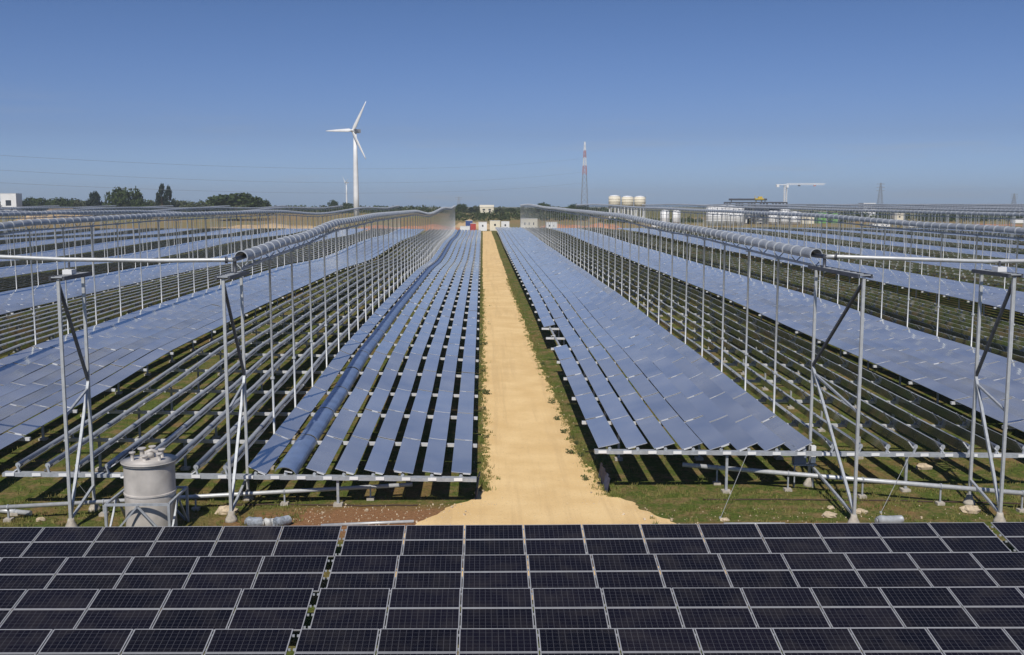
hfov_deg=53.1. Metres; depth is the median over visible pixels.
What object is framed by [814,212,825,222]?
site cabin
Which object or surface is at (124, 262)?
mirror row
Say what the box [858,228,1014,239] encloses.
mirror row
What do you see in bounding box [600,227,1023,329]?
mirror row
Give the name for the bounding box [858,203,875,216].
site cabin
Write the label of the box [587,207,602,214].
tree
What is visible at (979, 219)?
receiver line
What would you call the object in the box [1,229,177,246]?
mirror row
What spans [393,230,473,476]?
mirror row
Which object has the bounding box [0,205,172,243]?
receiver line
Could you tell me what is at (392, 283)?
cross frame
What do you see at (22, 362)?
mirror row
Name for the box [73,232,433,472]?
mirror row
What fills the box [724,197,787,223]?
process plant
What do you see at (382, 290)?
cross frame
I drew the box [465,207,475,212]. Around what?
conifer tree
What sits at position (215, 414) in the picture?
cross frame
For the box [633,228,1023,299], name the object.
mirror row
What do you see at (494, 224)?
site cabin
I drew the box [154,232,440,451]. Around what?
mirror row
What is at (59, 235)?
mirror row
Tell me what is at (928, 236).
mirror row
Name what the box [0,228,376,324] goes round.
mirror row
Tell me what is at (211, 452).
mirror row
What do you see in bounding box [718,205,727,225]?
storage tank
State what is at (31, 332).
mirror row
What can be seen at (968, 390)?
mirror row
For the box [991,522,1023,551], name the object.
solar table
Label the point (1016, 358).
mirror row
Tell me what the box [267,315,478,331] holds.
cross frame
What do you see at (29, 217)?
earth bank
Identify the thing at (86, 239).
mirror row
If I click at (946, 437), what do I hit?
mirror row
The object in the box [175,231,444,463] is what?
mirror row
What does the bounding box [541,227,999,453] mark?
mirror row
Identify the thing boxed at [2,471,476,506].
cross frame
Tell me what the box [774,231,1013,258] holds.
mirror row
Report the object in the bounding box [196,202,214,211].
tree
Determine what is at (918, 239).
mirror row
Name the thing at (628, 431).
mirror row
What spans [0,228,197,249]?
mirror row
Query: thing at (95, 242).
mirror row
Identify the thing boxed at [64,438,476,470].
cross frame
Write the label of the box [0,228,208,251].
mirror row
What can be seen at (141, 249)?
mirror row
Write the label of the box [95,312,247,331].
cross frame
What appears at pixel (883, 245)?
mirror row
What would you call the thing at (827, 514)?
rock
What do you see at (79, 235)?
mirror row
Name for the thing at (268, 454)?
mirror row
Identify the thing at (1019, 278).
mirror row
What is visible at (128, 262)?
mirror row
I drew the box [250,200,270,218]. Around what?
tree
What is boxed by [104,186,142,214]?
tree
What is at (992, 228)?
receiver line
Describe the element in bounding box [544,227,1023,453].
mirror row
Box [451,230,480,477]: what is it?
mirror row
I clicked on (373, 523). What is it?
loose pipe
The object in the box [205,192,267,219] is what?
tree
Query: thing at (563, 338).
cross frame
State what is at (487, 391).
weed
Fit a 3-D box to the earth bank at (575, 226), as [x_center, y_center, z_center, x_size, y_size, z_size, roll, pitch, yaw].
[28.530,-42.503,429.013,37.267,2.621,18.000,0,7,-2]
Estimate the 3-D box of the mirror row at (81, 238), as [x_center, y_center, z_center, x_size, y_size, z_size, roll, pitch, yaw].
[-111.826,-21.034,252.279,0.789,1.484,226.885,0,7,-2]
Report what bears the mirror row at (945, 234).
on the cross frame at (439, 240)
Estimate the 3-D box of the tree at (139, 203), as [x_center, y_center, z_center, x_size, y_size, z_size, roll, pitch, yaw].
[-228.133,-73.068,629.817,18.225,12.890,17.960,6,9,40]
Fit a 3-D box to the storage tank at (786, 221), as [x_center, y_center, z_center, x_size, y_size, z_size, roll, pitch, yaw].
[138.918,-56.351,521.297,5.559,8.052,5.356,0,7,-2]
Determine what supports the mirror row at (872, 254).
on the cross frame at (439, 240)
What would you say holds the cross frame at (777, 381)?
on the ground at (670, 475)
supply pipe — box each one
[0,483,412,521]
[682,463,1023,512]
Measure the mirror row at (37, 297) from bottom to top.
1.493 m
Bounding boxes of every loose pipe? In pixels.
[0,509,32,515]
[321,520,413,525]
[723,522,784,524]
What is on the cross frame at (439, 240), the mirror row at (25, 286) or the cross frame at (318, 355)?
the mirror row at (25, 286)
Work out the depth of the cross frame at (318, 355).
67.40 m
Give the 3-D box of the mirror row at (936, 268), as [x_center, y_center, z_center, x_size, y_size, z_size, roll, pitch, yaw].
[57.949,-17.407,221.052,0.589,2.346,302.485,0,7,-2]
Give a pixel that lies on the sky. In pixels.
(670, 101)
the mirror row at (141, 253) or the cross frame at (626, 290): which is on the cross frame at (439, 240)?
the mirror row at (141, 253)
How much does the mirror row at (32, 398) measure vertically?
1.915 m
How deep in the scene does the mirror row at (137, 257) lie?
198.38 m
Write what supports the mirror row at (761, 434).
on the cross frame at (439, 240)
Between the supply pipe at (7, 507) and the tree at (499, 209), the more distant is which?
the tree at (499, 209)
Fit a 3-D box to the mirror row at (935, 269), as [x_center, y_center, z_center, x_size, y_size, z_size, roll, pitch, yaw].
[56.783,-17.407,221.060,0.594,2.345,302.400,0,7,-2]
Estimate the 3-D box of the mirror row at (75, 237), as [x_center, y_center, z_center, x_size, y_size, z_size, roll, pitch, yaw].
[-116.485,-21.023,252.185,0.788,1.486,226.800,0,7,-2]
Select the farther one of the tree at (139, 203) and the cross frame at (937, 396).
the tree at (139, 203)
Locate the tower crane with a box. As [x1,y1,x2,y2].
[776,183,825,203]
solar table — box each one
[0,526,342,557]
[0,556,329,592]
[0,588,314,630]
[0,629,294,654]
[293,628,1023,654]
[308,587,1023,630]
[326,552,1023,591]
[339,522,1011,556]
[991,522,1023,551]
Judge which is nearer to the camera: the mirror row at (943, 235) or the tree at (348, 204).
the mirror row at (943, 235)
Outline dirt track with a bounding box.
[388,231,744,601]
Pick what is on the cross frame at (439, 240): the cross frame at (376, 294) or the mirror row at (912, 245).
the mirror row at (912, 245)
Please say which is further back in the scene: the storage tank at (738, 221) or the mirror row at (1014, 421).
the storage tank at (738, 221)
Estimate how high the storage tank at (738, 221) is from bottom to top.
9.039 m
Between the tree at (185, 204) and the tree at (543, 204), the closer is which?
the tree at (185, 204)
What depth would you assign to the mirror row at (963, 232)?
296.42 m
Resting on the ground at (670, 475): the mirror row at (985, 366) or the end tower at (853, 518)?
the end tower at (853, 518)
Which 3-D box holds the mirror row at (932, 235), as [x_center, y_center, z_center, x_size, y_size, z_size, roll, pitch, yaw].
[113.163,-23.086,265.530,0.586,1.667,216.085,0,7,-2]
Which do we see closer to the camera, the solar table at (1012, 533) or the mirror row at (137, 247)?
the solar table at (1012, 533)
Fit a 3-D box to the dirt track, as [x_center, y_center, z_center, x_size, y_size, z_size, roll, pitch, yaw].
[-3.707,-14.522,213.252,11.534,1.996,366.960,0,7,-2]
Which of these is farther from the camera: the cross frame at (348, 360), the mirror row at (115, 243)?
the mirror row at (115, 243)
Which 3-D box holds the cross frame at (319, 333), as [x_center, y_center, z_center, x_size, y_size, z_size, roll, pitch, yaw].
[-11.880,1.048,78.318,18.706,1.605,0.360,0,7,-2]
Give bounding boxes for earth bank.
[13,208,91,220]
[212,223,338,228]
[357,224,459,230]
[454,219,489,228]
[540,223,621,228]
[980,224,1022,225]
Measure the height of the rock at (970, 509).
0.415 m
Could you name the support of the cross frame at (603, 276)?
on the ground at (670, 475)
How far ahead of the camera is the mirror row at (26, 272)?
167.72 m
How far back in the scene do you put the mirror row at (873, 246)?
210.37 m
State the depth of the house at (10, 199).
680.93 m
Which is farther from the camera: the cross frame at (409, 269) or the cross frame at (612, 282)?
the cross frame at (409, 269)
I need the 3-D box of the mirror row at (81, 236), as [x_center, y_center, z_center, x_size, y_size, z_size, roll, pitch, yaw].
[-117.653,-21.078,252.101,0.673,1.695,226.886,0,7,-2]
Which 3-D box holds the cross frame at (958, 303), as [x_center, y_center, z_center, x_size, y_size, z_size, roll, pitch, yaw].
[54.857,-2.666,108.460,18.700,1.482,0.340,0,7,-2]
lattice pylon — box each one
[581,142,587,203]
[876,183,884,209]
[1011,193,1017,203]
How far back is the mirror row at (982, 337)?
93.84 m
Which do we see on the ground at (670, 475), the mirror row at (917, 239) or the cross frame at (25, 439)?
the cross frame at (25, 439)
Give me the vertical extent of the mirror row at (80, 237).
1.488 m
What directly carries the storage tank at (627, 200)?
on the ground at (670, 475)
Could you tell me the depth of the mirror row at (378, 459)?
56.41 m
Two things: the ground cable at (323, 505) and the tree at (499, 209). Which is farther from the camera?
the tree at (499, 209)
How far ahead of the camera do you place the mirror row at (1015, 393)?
74.30 m
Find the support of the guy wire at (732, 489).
attached to the cross frame at (726, 453)
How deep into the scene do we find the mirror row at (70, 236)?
280.98 m
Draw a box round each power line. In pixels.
[2,155,581,168]
[6,170,578,182]
[13,183,577,192]
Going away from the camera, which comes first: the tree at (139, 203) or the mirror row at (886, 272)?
the mirror row at (886, 272)
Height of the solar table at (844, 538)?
1.052 m
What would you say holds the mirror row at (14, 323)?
on the cross frame at (439, 240)
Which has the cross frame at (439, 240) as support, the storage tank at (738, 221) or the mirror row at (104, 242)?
the mirror row at (104, 242)
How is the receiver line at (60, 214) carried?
on the ground at (670, 475)
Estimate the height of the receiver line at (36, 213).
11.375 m
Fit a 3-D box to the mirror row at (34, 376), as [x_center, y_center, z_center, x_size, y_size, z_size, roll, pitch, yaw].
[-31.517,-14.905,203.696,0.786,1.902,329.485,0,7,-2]
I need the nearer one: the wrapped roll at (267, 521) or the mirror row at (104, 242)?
the wrapped roll at (267, 521)
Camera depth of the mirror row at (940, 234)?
274.01 m
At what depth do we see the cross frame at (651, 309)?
107.15 m
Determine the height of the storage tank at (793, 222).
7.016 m
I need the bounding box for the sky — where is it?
[0,0,1023,206]
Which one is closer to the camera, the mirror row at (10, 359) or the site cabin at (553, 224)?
the mirror row at (10, 359)
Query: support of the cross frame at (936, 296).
on the ground at (670, 475)
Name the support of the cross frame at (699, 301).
on the ground at (670, 475)
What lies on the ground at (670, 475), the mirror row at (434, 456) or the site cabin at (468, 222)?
the site cabin at (468, 222)
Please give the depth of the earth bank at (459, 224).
432.69 m
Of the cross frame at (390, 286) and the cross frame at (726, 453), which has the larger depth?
the cross frame at (390, 286)
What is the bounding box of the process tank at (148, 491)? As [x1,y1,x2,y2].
[104,445,188,533]
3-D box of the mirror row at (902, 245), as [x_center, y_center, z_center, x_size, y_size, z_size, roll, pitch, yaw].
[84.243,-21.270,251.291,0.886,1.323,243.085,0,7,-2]
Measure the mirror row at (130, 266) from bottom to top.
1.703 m
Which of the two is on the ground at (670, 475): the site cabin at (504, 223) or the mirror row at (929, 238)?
the site cabin at (504, 223)
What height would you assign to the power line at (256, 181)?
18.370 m
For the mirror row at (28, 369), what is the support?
on the cross frame
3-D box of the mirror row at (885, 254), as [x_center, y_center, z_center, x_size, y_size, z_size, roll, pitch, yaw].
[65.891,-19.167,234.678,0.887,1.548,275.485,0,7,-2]
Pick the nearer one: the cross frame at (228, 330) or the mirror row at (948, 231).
the cross frame at (228, 330)
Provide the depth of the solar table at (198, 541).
34.08 m
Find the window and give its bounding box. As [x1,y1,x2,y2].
[6,200,10,205]
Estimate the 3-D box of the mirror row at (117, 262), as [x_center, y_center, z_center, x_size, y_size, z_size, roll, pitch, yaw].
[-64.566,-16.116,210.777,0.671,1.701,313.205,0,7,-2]
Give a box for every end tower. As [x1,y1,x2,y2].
[48,262,100,526]
[214,271,253,522]
[803,265,872,522]
[963,261,1023,521]
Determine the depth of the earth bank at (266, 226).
430.15 m
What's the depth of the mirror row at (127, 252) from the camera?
203.82 m
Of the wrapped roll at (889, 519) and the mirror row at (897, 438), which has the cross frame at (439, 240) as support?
the mirror row at (897, 438)
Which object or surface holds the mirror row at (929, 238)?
on the cross frame at (439, 240)
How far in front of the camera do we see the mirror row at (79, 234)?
311.93 m
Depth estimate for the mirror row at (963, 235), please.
279.66 m
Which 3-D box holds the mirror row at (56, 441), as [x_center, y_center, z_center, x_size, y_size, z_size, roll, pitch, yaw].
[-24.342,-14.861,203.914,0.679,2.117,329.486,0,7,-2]
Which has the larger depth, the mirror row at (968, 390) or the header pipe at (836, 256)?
the mirror row at (968, 390)
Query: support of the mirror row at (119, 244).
on the cross frame at (439, 240)
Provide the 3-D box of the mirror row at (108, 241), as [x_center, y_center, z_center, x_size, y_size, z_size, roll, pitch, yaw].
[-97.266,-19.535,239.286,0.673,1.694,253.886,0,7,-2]
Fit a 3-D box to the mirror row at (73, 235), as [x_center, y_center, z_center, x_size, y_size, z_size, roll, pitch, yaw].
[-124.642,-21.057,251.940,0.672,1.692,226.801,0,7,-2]
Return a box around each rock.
[36,517,45,521]
[214,505,238,514]
[720,517,729,521]
[821,511,836,517]
[856,508,867,513]
[915,463,932,469]
[959,505,980,513]
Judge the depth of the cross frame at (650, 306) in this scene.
96.41 m
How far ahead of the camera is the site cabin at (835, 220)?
561.05 m
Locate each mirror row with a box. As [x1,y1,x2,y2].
[0,228,115,237]
[0,228,148,240]
[0,228,156,241]
[0,228,163,242]
[0,228,167,243]
[0,228,171,244]
[0,228,177,245]
[0,228,190,248]
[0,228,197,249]
[0,228,204,250]
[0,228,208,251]
[0,228,209,252]
[0,228,218,253]
[0,228,221,254]
[0,228,247,260]
[0,228,261,261]
[0,228,267,262]
[0,228,270,263]
[0,228,278,264]
[0,228,280,265]
[0,228,284,266]
[0,228,287,267]
[0,228,297,270]
[0,228,303,273]
[0,228,307,274]
[0,228,333,287]
[0,228,336,289]
[0,228,339,291]
[0,228,350,298]
[0,228,353,300]
[0,228,359,306]
[0,228,363,309]
[0,228,366,314]
[0,228,374,320]
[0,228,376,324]
[0,228,380,328]
[0,228,384,333]
[0,228,387,338]
[0,228,390,343]
[0,228,393,349]
[0,228,397,356]
[0,228,399,367]
[0,229,129,239]
[0,229,174,246]
[0,229,181,247]
[0,229,239,259]
[0,229,287,268]
[0,229,288,269]
[0,229,297,272]
[0,229,309,277]
[0,229,345,296]
[0,229,355,303]
[0,229,403,376]
[0,229,406,386]
[0,229,409,396]
[0,229,413,407]
[0,229,416,419]
[0,229,420,434]
[0,229,424,449]
[0,231,304,278]
[0,232,328,293]
[0,234,292,280]
[0,235,288,281]
[0,236,282,283]
[0,237,280,285]
[1,228,250,260]
[1,228,275,263]
[1,229,109,237]
[1,229,134,239]
[1,229,167,244]
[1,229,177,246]
[1,229,186,248]
[2,228,214,252]
[2,229,122,238]
[4,228,153,240]
[4,228,160,241]
[4,228,224,254]
[5,228,147,239]
[6,228,265,261]
[7,229,252,260]
[11,228,228,254]
[13,229,429,471]
[19,229,225,254]
[21,228,234,255]
[24,228,237,255]
[32,229,235,255]
[44,229,433,472]
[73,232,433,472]
[103,229,439,472]
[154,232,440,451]
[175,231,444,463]
[191,232,447,473]
[220,236,447,474]
[247,229,456,474]
[275,229,460,475]
[306,230,463,475]
[335,230,466,475]
[364,230,470,476]
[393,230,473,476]
[422,230,476,476]
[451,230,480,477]
[495,227,618,449]
[498,227,646,449]
[502,227,674,450]
[505,227,701,450]
[509,227,729,450]
[512,227,757,450]
[516,227,784,451]
[519,227,812,451]
[522,227,833,451]
[527,228,862,451]
[531,228,890,452]
[532,227,917,452]
[535,227,944,452]
[539,227,969,453]
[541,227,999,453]
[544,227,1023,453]
[551,228,1023,431]
[556,228,1023,418]
[559,228,1023,409]
[563,228,1023,400]
[566,228,1023,391]
[568,228,1023,383]
[572,228,1023,376]
[575,228,1023,369]
[579,228,1023,362]
[583,227,1023,350]
[583,228,1023,356]
[587,227,1023,345]
[590,227,1023,341]
[596,227,1023,333]
[598,228,1023,336]
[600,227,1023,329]
[617,228,1023,312]
[623,228,1023,308]
[627,228,1023,305]
[631,228,1023,302]
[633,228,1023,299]
[637,228,1023,297]
[640,228,1023,295]
[644,228,1023,293]
[645,227,1023,291]
[652,227,1023,286]
[657,228,1023,288]
[658,227,1023,283]
[659,227,1023,282]
[662,228,1023,284]
[708,227,1023,264]
[709,227,1023,263]
[713,227,987,258]
[713,228,1023,267]
[714,228,1023,265]
[716,227,994,258]
[719,227,1001,258]
[722,227,1007,258]
[722,230,1023,269]
[723,230,1023,268]
[728,231,1023,271]
[732,232,1023,272]
[735,233,1023,273]
[739,228,1020,258]
[741,228,1023,258]
[744,228,1023,257]
[746,235,1020,273]
[747,228,1022,256]
[750,228,1023,256]
[753,227,1023,253]
[754,228,1023,255]
[755,237,974,268]
[757,228,1023,254]
[759,227,1023,252]
[763,227,1023,251]
[765,227,1019,250]
[769,227,1023,250]
[769,240,971,269]
[773,227,1020,249]
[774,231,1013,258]
[776,227,1023,249]
[779,227,1021,248]
[798,228,1020,247]
[801,228,1023,247]
[802,246,1023,279]
[805,228,1019,246]
[808,227,1023,244]
[808,228,1023,246]
[812,228,1016,245]
[814,228,1023,245]
[815,227,1022,243]
[818,227,1023,243]
[821,250,1023,280]
[822,227,1020,242]
[825,227,1023,242]
[828,227,1016,241]
[829,230,1023,248]
[832,227,1023,241]
[835,227,1016,240]
[857,228,1023,240]
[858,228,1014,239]
[862,227,1023,237]
[872,227,1018,236]
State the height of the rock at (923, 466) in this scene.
0.408 m
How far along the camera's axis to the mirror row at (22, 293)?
123.44 m
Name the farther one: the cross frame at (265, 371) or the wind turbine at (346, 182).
the wind turbine at (346, 182)
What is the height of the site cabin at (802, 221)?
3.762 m
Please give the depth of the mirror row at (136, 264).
149.77 m
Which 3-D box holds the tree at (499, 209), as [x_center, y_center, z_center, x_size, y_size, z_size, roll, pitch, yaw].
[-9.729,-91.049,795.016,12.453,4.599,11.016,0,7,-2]
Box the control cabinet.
[791,445,816,487]
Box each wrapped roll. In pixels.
[244,516,262,525]
[262,518,273,525]
[272,515,291,525]
[874,515,903,522]
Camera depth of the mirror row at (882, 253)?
192.88 m
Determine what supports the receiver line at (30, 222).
on the ground at (670, 475)
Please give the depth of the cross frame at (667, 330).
80.33 m
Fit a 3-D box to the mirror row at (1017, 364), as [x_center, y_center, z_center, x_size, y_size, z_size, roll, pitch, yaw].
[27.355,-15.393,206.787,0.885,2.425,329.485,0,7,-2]
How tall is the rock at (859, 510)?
0.279 m
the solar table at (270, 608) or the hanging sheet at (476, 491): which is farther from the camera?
the hanging sheet at (476, 491)
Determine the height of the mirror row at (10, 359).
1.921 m
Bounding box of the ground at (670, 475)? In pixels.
[0,207,1023,654]
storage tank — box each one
[608,195,620,217]
[621,196,633,220]
[634,196,645,217]
[660,210,668,221]
[673,210,680,223]
[706,207,717,225]
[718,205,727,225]
[727,205,736,225]
[736,208,743,225]
[768,211,778,224]
[779,209,790,224]
[790,211,800,224]
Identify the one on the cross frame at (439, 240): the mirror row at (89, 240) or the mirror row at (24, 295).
the mirror row at (89, 240)
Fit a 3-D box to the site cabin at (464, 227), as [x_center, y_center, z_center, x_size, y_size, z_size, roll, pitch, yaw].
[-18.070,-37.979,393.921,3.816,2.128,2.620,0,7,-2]
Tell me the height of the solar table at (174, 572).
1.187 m
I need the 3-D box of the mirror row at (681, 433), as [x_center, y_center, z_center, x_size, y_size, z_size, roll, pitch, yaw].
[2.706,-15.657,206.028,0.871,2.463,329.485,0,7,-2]
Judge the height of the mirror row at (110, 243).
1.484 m
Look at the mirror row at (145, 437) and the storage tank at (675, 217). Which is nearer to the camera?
the mirror row at (145, 437)
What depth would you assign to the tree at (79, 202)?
682.51 m
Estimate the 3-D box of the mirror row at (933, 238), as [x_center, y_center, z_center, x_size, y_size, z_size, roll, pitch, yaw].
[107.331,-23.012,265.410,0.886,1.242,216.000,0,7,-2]
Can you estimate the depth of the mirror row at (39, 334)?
87.93 m
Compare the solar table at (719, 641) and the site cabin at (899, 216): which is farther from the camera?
the site cabin at (899, 216)
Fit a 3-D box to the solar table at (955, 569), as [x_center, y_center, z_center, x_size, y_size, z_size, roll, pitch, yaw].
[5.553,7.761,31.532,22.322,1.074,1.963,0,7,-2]
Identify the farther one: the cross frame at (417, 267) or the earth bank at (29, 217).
the earth bank at (29, 217)
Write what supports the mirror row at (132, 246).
on the cross frame at (439, 240)
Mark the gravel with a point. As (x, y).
(464, 514)
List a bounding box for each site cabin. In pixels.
[460,226,469,229]
[466,220,472,225]
[470,223,475,229]
[479,222,486,230]
[490,220,499,230]
[501,221,509,227]
[521,218,535,227]
[546,222,556,228]
[801,217,813,223]
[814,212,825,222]
[828,212,837,222]
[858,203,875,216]
[891,213,903,219]
[1010,219,1023,222]
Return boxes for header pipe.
[0,255,236,272]
[823,253,1023,266]
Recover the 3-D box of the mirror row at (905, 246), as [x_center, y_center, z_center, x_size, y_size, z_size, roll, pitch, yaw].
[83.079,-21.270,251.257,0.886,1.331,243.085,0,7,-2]
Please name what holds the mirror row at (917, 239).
on the cross frame at (439, 240)
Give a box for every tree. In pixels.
[22,197,50,210]
[43,197,77,208]
[72,199,87,210]
[84,191,109,215]
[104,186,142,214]
[124,199,153,218]
[153,182,170,218]
[164,186,176,217]
[170,200,197,211]
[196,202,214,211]
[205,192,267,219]
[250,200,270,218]
[327,200,338,207]
[342,202,353,206]
[455,203,467,210]
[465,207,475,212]
[494,207,505,211]
[506,208,516,212]
[534,202,553,212]
[566,204,588,213]
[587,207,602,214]
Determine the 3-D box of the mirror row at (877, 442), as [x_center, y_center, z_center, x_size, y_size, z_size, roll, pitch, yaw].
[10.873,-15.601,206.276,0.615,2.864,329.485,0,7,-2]
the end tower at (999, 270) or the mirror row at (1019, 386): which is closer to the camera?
the end tower at (999, 270)
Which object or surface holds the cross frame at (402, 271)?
on the ground at (670, 475)
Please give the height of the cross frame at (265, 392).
1.533 m
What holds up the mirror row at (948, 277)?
on the cross frame at (439, 240)
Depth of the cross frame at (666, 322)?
85.69 m
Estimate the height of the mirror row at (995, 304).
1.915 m
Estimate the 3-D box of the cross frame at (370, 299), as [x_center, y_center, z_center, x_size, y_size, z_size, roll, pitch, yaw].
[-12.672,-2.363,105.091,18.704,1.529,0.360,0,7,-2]
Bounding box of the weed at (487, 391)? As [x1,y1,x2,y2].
[480,389,491,394]
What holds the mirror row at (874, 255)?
on the cross frame at (439, 240)
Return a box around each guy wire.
[719,455,746,518]
[879,457,908,512]
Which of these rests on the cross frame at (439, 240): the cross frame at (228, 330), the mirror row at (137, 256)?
the mirror row at (137, 256)
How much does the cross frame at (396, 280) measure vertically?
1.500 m
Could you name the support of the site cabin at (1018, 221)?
on the ground at (670, 475)
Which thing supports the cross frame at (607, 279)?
on the ground at (670, 475)
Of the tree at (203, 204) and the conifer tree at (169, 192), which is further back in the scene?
the tree at (203, 204)
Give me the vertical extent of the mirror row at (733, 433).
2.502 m
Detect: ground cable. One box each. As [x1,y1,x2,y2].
[205,504,417,506]
[703,498,1023,503]
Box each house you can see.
[0,193,22,209]
[480,205,493,212]
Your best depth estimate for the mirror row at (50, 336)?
87.45 m
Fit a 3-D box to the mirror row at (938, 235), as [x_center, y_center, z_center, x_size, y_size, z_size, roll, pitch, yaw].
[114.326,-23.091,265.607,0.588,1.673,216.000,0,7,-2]
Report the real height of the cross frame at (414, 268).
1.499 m
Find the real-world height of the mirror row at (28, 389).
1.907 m
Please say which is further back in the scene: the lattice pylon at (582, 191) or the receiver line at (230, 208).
the lattice pylon at (582, 191)
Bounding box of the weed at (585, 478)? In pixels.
[580,474,590,479]
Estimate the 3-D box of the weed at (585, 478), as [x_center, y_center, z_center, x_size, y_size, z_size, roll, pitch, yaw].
[3.236,6.570,44.756,0.509,0.357,0.394,-6,9,-42]
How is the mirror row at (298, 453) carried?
on the cross frame at (337, 478)
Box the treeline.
[0,198,1022,222]
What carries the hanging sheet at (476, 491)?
on the ground at (670, 475)
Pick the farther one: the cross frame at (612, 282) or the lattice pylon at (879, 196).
the lattice pylon at (879, 196)
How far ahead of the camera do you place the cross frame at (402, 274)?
142.42 m
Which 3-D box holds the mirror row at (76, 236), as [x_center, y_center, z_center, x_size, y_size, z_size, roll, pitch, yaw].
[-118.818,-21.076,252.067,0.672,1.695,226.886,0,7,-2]
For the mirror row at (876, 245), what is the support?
on the cross frame at (439, 240)
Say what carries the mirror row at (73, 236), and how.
on the cross frame at (439, 240)
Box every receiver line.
[0,205,116,235]
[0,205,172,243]
[0,205,229,254]
[0,205,286,265]
[0,205,342,288]
[0,205,399,371]
[3,205,59,230]
[232,205,455,462]
[520,204,826,450]
[576,204,1023,358]
[642,204,1023,288]
[697,204,1023,266]
[752,204,1023,252]
[806,204,1023,242]
[860,204,1023,236]
[915,204,1023,229]
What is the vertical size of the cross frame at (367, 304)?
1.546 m
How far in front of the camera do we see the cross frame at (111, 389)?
56.47 m
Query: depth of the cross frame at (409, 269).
153.15 m
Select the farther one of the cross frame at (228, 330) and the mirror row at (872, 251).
the mirror row at (872, 251)
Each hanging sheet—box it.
[475,472,480,498]
[598,462,609,493]
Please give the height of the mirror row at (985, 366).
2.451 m
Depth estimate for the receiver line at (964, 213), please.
155.61 m
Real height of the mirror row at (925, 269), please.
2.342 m
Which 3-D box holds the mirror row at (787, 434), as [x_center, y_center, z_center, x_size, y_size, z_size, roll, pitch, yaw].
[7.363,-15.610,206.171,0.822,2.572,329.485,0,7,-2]
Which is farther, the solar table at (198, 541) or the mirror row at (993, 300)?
the mirror row at (993, 300)
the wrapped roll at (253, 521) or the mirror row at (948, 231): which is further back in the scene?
the mirror row at (948, 231)
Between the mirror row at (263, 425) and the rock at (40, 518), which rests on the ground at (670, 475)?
the rock at (40, 518)
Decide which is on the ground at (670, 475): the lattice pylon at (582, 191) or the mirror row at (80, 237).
the lattice pylon at (582, 191)
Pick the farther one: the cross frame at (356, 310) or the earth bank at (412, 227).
the earth bank at (412, 227)
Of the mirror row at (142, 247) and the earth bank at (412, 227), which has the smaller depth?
the mirror row at (142, 247)
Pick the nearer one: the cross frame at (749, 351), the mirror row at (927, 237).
the cross frame at (749, 351)
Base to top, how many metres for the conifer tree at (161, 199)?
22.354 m
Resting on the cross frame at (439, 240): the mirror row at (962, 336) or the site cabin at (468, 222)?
the mirror row at (962, 336)
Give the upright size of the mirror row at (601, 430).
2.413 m
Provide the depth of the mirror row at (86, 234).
307.49 m
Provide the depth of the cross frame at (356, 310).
94.16 m
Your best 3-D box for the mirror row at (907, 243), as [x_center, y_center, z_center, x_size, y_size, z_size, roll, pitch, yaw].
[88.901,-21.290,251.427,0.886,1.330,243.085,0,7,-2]
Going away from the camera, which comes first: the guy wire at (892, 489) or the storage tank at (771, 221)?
the guy wire at (892, 489)
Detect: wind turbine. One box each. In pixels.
[327,102,365,215]
[343,178,348,203]
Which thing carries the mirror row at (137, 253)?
on the cross frame at (439, 240)
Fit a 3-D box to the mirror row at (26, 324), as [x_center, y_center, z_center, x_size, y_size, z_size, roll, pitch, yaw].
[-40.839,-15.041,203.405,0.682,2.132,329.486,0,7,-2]
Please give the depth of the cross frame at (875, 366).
64.56 m
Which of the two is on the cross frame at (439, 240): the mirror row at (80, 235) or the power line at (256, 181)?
the mirror row at (80, 235)
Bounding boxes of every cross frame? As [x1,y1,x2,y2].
[0,350,173,375]
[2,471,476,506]
[3,366,147,394]
[7,339,196,361]
[10,388,115,416]
[17,437,30,440]
[18,409,77,440]
[41,329,215,350]
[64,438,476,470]
[69,320,230,340]
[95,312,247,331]
[108,410,477,438]
[122,228,711,250]
[144,389,477,415]
[173,369,477,393]
[197,353,478,374]
[219,341,478,361]
[237,331,478,350]
[253,322,478,339]
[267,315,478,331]
[278,308,478,323]
[289,302,479,317]
[299,297,479,311]
[311,293,479,306]
[316,289,479,301]
[326,285,479,296]
[330,282,479,293]
[336,278,479,289]
[342,276,479,286]
[349,273,479,283]
[353,270,479,280]
[358,269,479,278]
[361,267,479,273]
[373,266,479,274]
[518,274,656,287]
[519,277,664,291]
[521,281,670,293]
[523,284,680,298]
[524,288,689,304]
[527,293,700,310]
[529,298,712,316]
[532,304,724,323]
[535,311,739,331]
[538,319,755,341]
[542,328,773,349]
[546,337,794,361]
[551,348,818,374]
[557,361,846,389]
[563,377,879,408]
[572,397,918,431]
[582,421,967,460]
[594,449,1023,493]
[843,352,868,370]
[873,365,1018,385]
[908,381,938,404]
[921,291,971,303]
[943,296,994,309]
[950,401,982,425]
[967,301,1022,315]
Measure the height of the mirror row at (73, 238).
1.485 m
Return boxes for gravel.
[295,321,992,536]
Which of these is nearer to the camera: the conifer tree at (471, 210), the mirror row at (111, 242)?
the mirror row at (111, 242)
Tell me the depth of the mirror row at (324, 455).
56.56 m
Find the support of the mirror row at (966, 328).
on the cross frame at (439, 240)
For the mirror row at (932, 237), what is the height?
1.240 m
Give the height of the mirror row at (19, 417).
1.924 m

